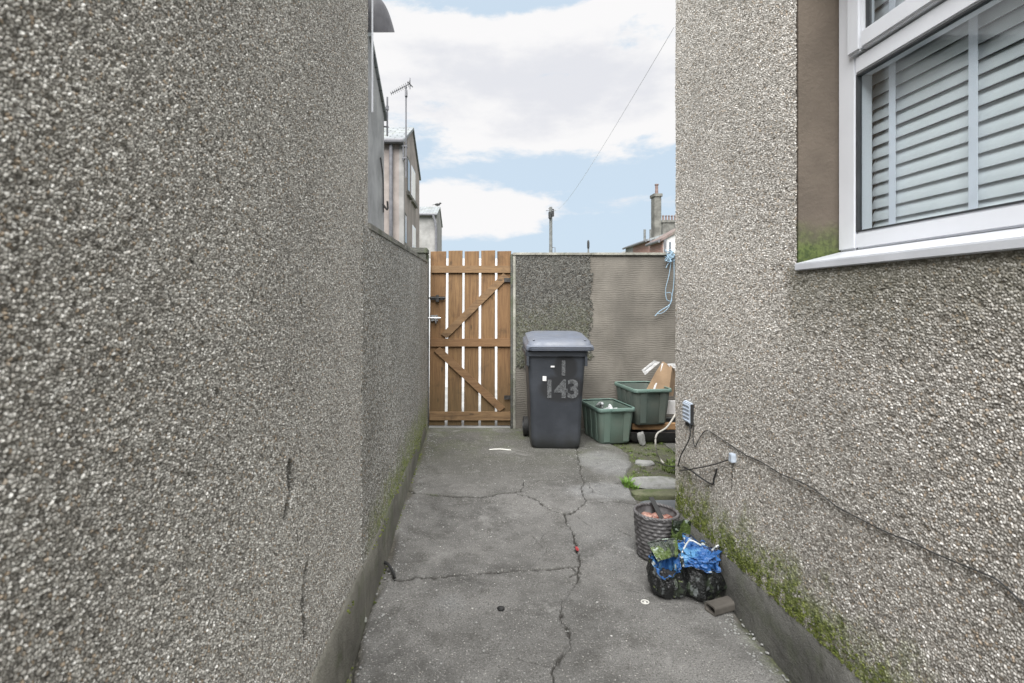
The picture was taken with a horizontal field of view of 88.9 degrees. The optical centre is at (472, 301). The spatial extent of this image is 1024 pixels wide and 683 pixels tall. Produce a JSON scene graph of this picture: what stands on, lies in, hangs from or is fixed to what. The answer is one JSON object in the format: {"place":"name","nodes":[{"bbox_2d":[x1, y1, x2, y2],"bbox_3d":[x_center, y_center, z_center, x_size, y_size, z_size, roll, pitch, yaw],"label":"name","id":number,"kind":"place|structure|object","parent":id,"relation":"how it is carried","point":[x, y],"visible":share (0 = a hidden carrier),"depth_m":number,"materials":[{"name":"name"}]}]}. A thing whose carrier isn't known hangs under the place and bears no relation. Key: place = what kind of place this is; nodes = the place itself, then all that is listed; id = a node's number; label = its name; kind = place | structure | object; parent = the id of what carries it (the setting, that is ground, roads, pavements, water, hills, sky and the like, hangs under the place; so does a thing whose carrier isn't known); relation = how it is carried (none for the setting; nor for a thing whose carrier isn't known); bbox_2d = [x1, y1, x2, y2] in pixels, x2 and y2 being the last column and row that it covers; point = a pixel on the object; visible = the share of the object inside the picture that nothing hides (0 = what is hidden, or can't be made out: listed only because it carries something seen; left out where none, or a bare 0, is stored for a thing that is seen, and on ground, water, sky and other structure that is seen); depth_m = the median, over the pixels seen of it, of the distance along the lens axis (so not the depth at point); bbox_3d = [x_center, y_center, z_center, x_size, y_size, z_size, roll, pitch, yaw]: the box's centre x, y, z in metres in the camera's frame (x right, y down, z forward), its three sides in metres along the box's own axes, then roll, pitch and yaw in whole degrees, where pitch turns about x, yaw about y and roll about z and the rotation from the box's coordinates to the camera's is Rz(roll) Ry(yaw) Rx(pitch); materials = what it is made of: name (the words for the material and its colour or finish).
{"place":"outdoors","nodes":[
{"label":"outdoors","id":0,"kind":"place"},
{"bbox_2d":[384,127,420,247],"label":"house","id":1,"kind":"structure","parent":0,"point":[401,213],"depth_m":12.10,"materials":[{"name":"grey stone"}]},
{"bbox_2d":[390,78,412,177],"bbox_3d":[-1.645,-4.017,12.000,0.505,2.311,0.300,0,0,0],"label":"tv aerial","id":2,"kind":"object","parent":1,"relation":"attached to","point":[405,158],"visible":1,"depth_m":11.99,"materials":[{"name":"metal"}]},
{"bbox_2d":[404,213,409,247],"bbox_3d":[-1.595,-1.689,12.446,0.090,0.862,0.604,0,0,0],"label":"window","id":3,"kind":"structure","parent":1,"relation":"in","point":[405,244],"depth_m":12.39,"materials":[{"name":"white plastic"}]},
{"bbox_2d":[406,156,412,199],"bbox_3d":[-1.595,-3.103,13.025,0.090,0.972,0.723,0,0,0],"label":"window","id":4,"kind":"structure","parent":1,"relation":"in","point":[408,193],"depth_m":12.93,"materials":[{"name":"white plastic"}]},
{"bbox_2d":[412,225,415,247],"bbox_3d":[-1.595,-1.707,14.252,0.090,0.704,0.947,0,0,0],"label":"window","id":5,"kind":"structure","parent":1,"relation":"in","point":[413,228],"depth_m":14.04,"materials":[{"name":"white plastic"}]},
{"bbox_2d":[411,165,417,208],"bbox_3d":[-1.595,-3.109,14.089,0.090,0.964,1.071,0,0,0],"label":"window","id":6,"kind":"structure","parent":1,"relation":"in","point":[413,201],"depth_m":14.01,"materials":[{"name":"white plastic"}]},
{"bbox_2d":[419,207,442,257],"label":"house","id":7,"kind":"structure","parent":0,"point":[430,228],"depth_m":23.40,"materials":[{"name":"grey stone"}]},
{"bbox_2d":[445,387,496,423],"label":"back lane","id":8,"kind":"structure","parent":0,"point":[446,403],"depth_m":7.26,"materials":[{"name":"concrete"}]},
{"bbox_2d":[373,0,675,257],"label":"sky","id":9,"kind":"structure","parent":0,"point":[511,103],"materials":[{"name":"white"}]},
{"bbox_2d":[347,428,791,682],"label":"concrete yard","id":10,"kind":"structure","parent":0,"point":[561,585],"depth_m":2.55,"materials":[{"name":"grey concrete"}]},
{"bbox_2d":[384,561,395,577],"bbox_3d":[-0.434,1.378,2.695,0.019,0.040,0.158,0,0,-35],"label":"black strap","id":11,"kind":"object","parent":10,"relation":"on","point":[390,567],"visible":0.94,"depth_m":2.68,"materials":[{"name":"rubber"}]},
{"bbox_2d":[359,223,427,624],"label":"yard wall","id":12,"kind":"structure","parent":10,"relation":"on","point":[394,362],"depth_m":2.95,"materials":[{"name":"grey concrete"}]},
{"bbox_2d":[410,248,428,258],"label":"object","id":13,"kind":"structure","parent":12,"relation":"on","point":[423,252],"depth_m":5.67,"materials":[{"name":"concrete"}]},
{"bbox_2d":[429,424,509,427],"bbox_3d":[-0.039,1.399,5.855,0.910,0.022,0.150,0,0,0],"label":"gate threshold","id":14,"kind":"object","parent":10,"relation":"on","point":[463,426],"visible":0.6,"depth_m":5.80,"materials":[{"name":"concrete"}]},
{"bbox_2d":[497,606,504,611],"bbox_3d":[0.128,1.394,2.365,0.032,0.020,0.027,0,0,-21],"label":"black lump","id":15,"kind":"object","parent":10,"relation":"on","point":[501,608],"visible":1,"depth_m":2.36,"materials":[{"name":"rubber"}]},
{"bbox_2d":[522,331,593,448],"bbox_3d":[0.828,0.851,5.213,0.646,1.099,0.763,0,0,3],"label":"wheelie bin","id":16,"kind":"object","parent":10,"relation":"on","point":[556,362],"visible":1,"depth_m":4.92,"materials":[{"name":"grey plastic"}]},
{"bbox_2d":[357,434,788,682],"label":"grit","id":17,"kind":"object","parent":10,"relation":"on","point":[598,630],"visible":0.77,"depth_m":2.29,"materials":[{"name":"grey gravel"}]},
{"bbox_2d":[513,253,675,428],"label":"back wall","id":18,"kind":"structure","parent":10,"relation":"on","point":[609,306],"depth_m":5.75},
{"bbox_2d":[427,250,512,428],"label":"wooden gate","id":19,"kind":"structure","parent":18,"relation":"attached to","point":[471,342],"depth_m":5.80,"materials":[{"name":"timber"},{"name":"galvanised steel"},{"name":"black iron"}]},
{"bbox_2d":[655,249,674,315],"bbox_3d":[2.102,-0.212,5.693,0.221,0.738,0.058,0,0,0],"label":"blue twine","id":20,"kind":"object","parent":18,"relation":"hanging from","point":[670,256],"visible":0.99,"depth_m":5.70,"materials":[{"name":"blue plastic"}]},
{"bbox_2d":[582,398,634,443],"bbox_3d":[1.375,1.222,5.360,0.391,0.355,0.584,0,0,-10],"label":"recycling box","id":21,"kind":"object","parent":10,"relation":"on","point":[606,426],"visible":0.92,"depth_m":5.14,"materials":[{"name":"green plastic"}]},
{"bbox_2d":[595,402,603,408],"bbox_3d":[1.310,1.075,5.367,0.068,0.123,0.208,0,0,0],"label":"plastic bottle","id":22,"kind":"object","parent":21,"relation":"in","point":[599,405],"visible":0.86,"depth_m":5.32,"materials":[{"name":"white plastic"}]},
{"bbox_2d":[346,424,885,682],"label":"ledge moss","id":23,"kind":"object","parent":10,"relation":"on","point":[769,593],"visible":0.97,"depth_m":1.99,"materials":[{"name":"green plant"}]},
{"bbox_2d":[616,475,642,489],"bbox_3d":[1.188,1.366,3.945,0.182,0.068,0.219,0,0,0],"label":"weed tuft","id":24,"kind":"object","parent":10,"relation":"on","point":[626,482],"visible":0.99,"depth_m":3.95,"materials":[{"name":"green plant"}]},
{"bbox_2d":[637,431,645,445],"bbox_3d":[1.659,1.343,5.120,0.088,0.139,0.044,0,0,0],"label":"broken stone","id":25,"kind":"object","parent":10,"relation":"on","point":[641,438],"visible":1,"depth_m":5.10,"materials":[{"name":"grey stone"}]},
{"bbox_2d":[613,442,675,476],"bbox_3d":[1.593,1.392,4.592,0.813,0.046,1.447,0,0,0],"label":"ground moss","id":26,"kind":"object","parent":10,"relation":"on","point":[669,462],"visible":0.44,"depth_m":4.54,"materials":[{"name":"green plant"}]},
{"bbox_2d":[634,459,654,465],"bbox_3d":[1.499,1.410,4.550,0.168,0.044,0.126,0,0,0],"label":"flat stone","id":27,"kind":"object","parent":10,"relation":"on","point":[638,462],"visible":0.94,"depth_m":4.51,"materials":[{"name":"grey stone"}]},
{"bbox_2d":[630,476,675,488],"bbox_3d":[1.421,1.405,4.030,0.396,0.044,0.269,0,0,0],"label":"flagstone","id":28,"kind":"object","parent":10,"relation":"on","point":[654,482],"visible":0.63,"depth_m":3.99,"materials":[{"name":"grey stone"}]},
{"bbox_2d":[631,489,675,500],"bbox_3d":[1.398,1.401,3.760,0.504,0.070,0.123,0,0,0],"label":"kerb stone","id":29,"kind":"object","parent":10,"relation":"on","point":[646,494],"visible":0.45,"depth_m":3.72,"materials":[{"name":"stone"}]},
{"bbox_2d":[633,502,679,560],"bbox_3d":[1.013,1.274,2.875,0.246,0.248,0.246,0,0,0],"label":"woven basket","id":30,"kind":"object","parent":10,"relation":"on","point":[647,529],"visible":0.6,"depth_m":2.81,"materials":[{"name":"grey wicker"}]},
{"bbox_2d":[641,512,672,518],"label":"red wrappers","id":31,"kind":"object","parent":30,"relation":"in","point":[655,515],"visible":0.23,"depth_m":2.89,"materials":[{"name":"plastic"}]},
{"bbox_2d":[649,497,663,518],"bbox_3d":[1.030,1.155,2.920,0.028,0.080,0.123,0,0,-9],"label":"black stick","id":32,"kind":"object","parent":31,"relation":"on","point":[656,507],"visible":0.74,"depth_m":2.92,"materials":[{"name":"wood"}]},
{"bbox_2d":[640,500,675,507],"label":"stone slab","id":33,"kind":"structure","parent":10,"relation":"on","point":[671,503],"depth_m":3.54,"materials":[{"name":"grey stone"}]},
{"bbox_2d":[655,414,674,463],"bbox_3d":[1.747,1.162,4.645,0.079,0.487,0.553,0,0,45],"label":"pale hose","id":34,"kind":"object","parent":10,"relation":"on","point":[665,428],"visible":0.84,"depth_m":4.52,"materials":[{"name":"white plastic"}]},
{"bbox_2d":[646,538,686,598],"bbox_3d":[0.931,1.273,2.505,0.188,0.254,0.195,0,0,0],"label":"rubbish bag","id":35,"kind":"object","parent":10,"relation":"on","point":[665,581],"visible":0.98,"depth_m":2.48,"materials":[{"name":"black plastic"}]},
{"bbox_2d":[672,533,726,600],"bbox_3d":[1.086,1.275,2.504,0.244,0.249,0.228,0,0,0],"label":"rubbish bag","id":36,"kind":"object","parent":10,"relation":"on","point":[703,577],"visible":0.97,"depth_m":2.43,"materials":[{"name":"plastic"}]},
{"bbox_2d":[704,596,734,616],"bbox_3d":[1.125,1.379,2.360,0.130,0.042,0.064,0,0,-22],"label":"channel offcut","id":37,"kind":"object","parent":10,"relation":"on","point":[719,606],"visible":0.92,"depth_m":2.34,"materials":[{"name":"beige concrete"}]},
{"bbox_2d":[629,184,662,252],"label":"terrace house","id":38,"kind":"structure","parent":0,"point":[641,247],"depth_m":31.17,"materials":[{"name":"grey stone"}]},
{"bbox_2d":[645,228,675,252],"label":"terrace house","id":39,"kind":"structure","parent":0,"point":[662,243],"depth_m":24.04,"materials":[{"name":"white paint"}]},
{"bbox_2d":[661,215,675,234],"bbox_3d":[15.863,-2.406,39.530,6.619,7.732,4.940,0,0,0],"label":"chimney","id":40,"kind":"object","parent":39,"relation":"on","point":[668,225],"depth_m":37.45,"materials":[{"name":"beige brick"}]},
{"bbox_2d":[668,241,671,252],"bbox_3d":[9.081,-2.469,23.993,0.162,0.692,0.055,0,0,0],"label":"window","id":41,"kind":"structure","parent":39,"relation":"in","point":[669,242],"depth_m":23.97,"materials":[{"name":"white plastic"}]},
{"bbox_2d":[664,443,675,451],"bbox_3d":[2.403,1.429,1.989,4.516,0.059,9.847,0,0,27],"label":"yard surround","id":42,"kind":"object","parent":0,"point":[670,445],"depth_m":5.12,"materials":[{"name":"concrete"}]},
{"bbox_2d":[629,429,675,442],"bbox_3d":[2.000,1.355,5.420,0.900,0.110,0.500,0,0,0],"label":"plastic tray","id":43,"kind":"object","parent":42,"relation":"on","point":[667,436],"visible":0.22,"depth_m":5.18,"materials":[{"name":"black plastic"}]},
{"bbox_2d":[631,422,675,429],"bbox_3d":[1.935,1.268,5.320,0.630,0.060,0.080,0,0,0],"label":"timber batten","id":44,"kind":"object","parent":43,"relation":"on","point":[672,426],"visible":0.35,"depth_m":5.28,"materials":[{"name":"brown wood"}]},
{"bbox_2d":[666,417,674,421],"bbox_3d":[1.875,1.268,5.560,0.750,0.060,0.080,0,0,0],"label":"dark batten","id":45,"kind":"object","parent":43,"relation":"on","point":[668,419],"depth_m":5.52,"materials":[{"name":"black wood"}]},
{"bbox_2d":[614,381,671,424],"bbox_3d":[1.770,1.052,5.450,0.406,0.365,0.584,0,0,-8],"label":"recycling box","id":46,"kind":"object","parent":45,"relation":"on","point":[650,406],"visible":0.91,"depth_m":5.22,"materials":[{"name":"green plastic"}]},
{"bbox_2d":[647,362,674,395],"bbox_3d":[1.980,0.808,5.404,0.453,0.379,0.109,0,0,-23],"label":"cardboard box","id":47,"kind":"object","parent":46,"relation":"in","point":[664,375],"visible":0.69,"depth_m":5.39,"materials":[{"name":"beige cardboard"}]},
{"bbox_2d":[642,361,675,374],"bbox_3d":[1.932,0.673,5.364,0.448,0.147,0.025,0,0,-20],"label":"paper sheet","id":48,"kind":"object","parent":47,"relation":"on","point":[649,367],"visible":0.89,"depth_m":5.33,"materials":[{"name":"white paper"}]},
{"bbox_2d":[667,400,674,413],"bbox_3d":[2.285,1.110,5.480,0.530,0.140,0.040,0,0,0],"label":"white board","id":49,"kind":"object","parent":43,"relation":"on","point":[671,407],"depth_m":5.46,"materials":[{"name":"plastic"}]},
{"bbox_2d":[671,519,690,540],"bbox_3d":[1.072,1.254,2.703,0.116,0.258,0.036,0,0,0],"label":"printed wrapper","id":50,"kind":"object","parent":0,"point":[679,528],"visible":0.38,"depth_m":2.69,"materials":[{"name":"green plastic"}]},
{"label":"ground","id":51,"kind":"structure","parent":0,"visible":0},
{"bbox_2d":[0,0,368,682],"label":"pebbledashed house","id":52,"kind":"structure","parent":51,"relation":"on","point":[182,200],"depth_m":0.87,"materials":[{"name":"grey pebbledash render"}]},
{"bbox_2d":[368,0,394,112],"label":"gutter","id":53,"kind":"object","parent":52,"relation":"attached to","point":[379,19],"visible":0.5,"depth_m":2.51,"materials":[{"name":"white plastic"}]},
{"bbox_2d":[367,32,388,231],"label":"house","id":54,"kind":"structure","parent":51,"relation":"on","point":[375,170],"depth_m":8.64,"materials":[{"name":"grey render"},{"name":"dark metal"}]},
{"bbox_2d":[384,97,388,135],"bbox_3d":[-1.619,-3.368,9.440,0.178,0.708,0.060,0,0,0],"label":"aerial mast","id":55,"kind":"object","parent":54,"relation":"attached to","point":[387,109],"visible":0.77,"depth_m":9.43,"materials":[{"name":"metal"}]},
{"bbox_2d":[429,258,496,386],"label":"lane wall","id":56,"kind":"structure","parent":51,"relation":"on","point":[446,348],"depth_m":8.60,"materials":[{"name":"white paint"}]},
{"bbox_2d":[546,207,555,252],"bbox_3d":[4.788,-2.193,31.938,0.600,7.306,0.375,0,0,0],"label":"telegraph pole","id":57,"kind":"object","parent":51,"relation":"on","point":[550,213],"visible":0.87,"depth_m":31.91,"materials":[{"name":"grey wood"}]},
{"bbox_2d":[553,28,673,210],"bbox_3d":[3.017,-3.645,17.501,0.012,4.013,29.030,0,0,7],"label":"overhead wire","id":58,"kind":"object","parent":57,"relation":"attached to","point":[622,114],"visible":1,"depth_m":4.84,"materials":[{"name":"grey metal"}]},
{"bbox_2d":[622,229,650,252],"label":"terrace house","id":59,"kind":"structure","parent":51,"relation":"on","point":[629,249],"depth_m":38.00,"materials":[{"name":"grey stone"}]},
{"bbox_2d":[675,0,1023,682],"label":"pebbledashed house","id":60,"kind":"structure","parent":51,"relation":"on","point":[834,346],"depth_m":1.81,"materials":[{"name":"grey concrete"}]},
{"bbox_2d":[655,461,717,484],"bbox_3d":[1.331,1.081,3.473,0.079,0.537,1.901,0,0,11],"label":"slack cable","id":61,"kind":"object","parent":60,"relation":"attached to","point":[695,473],"visible":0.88,"depth_m":2.69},
{"bbox_2d":[682,400,693,427],"bbox_3d":[1.185,0.618,2.869,0.029,0.135,0.103,0,0,0],"label":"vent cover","id":62,"kind":"object","parent":60,"relation":"attached to","point":[688,412],"visible":0.98,"depth_m":2.84,"materials":[{"name":"white plastic"}]},
{"bbox_2d":[677,424,690,465],"bbox_3d":[1.200,0.862,3.014,0.037,0.398,0.387,0,0,10],"label":"drop cable","id":63,"kind":"object","parent":62,"relation":"hanging from","point":[685,445],"visible":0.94,"depth_m":2.87,"materials":[{"name":"black plastic"}]},
{"bbox_2d":[672,459,728,470],"bbox_3d":[1.195,0.893,2.845,0.062,0.351,0.919,0,0,5],"label":"clipped cable","id":64,"kind":"object","parent":60,"relation":"attached to","point":[704,466],"visible":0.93,"depth_m":2.64,"materials":[{"name":"black plastic"}]},
{"bbox_2d":[729,453,736,462],"bbox_3d":[1.188,0.712,2.378,0.027,0.040,0.030,0,0,0],"label":"junction box","id":65,"kind":"object","parent":60,"relation":"attached to","point":[732,457],"depth_m":2.37,"materials":[{"name":"white plastic"}]},
{"bbox_2d":[693,425,1023,605],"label":"cable","id":66,"kind":"object","parent":60,"relation":"attached to","point":[1012,593],"depth_m":1.50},
{"bbox_2d":[795,0,1023,270],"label":"window","id":67,"kind":"structure","parent":60,"relation":"in","point":[867,46],"depth_m":1.69,"materials":[{"name":"white plastic"}]},
{"bbox_2d":[872,0,1023,227],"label":"venetian blind","id":68,"kind":"object","parent":67,"relation":"hanging from","point":[973,178],"visible":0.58,"depth_m":1.56,"materials":[{"name":"white plastic"}]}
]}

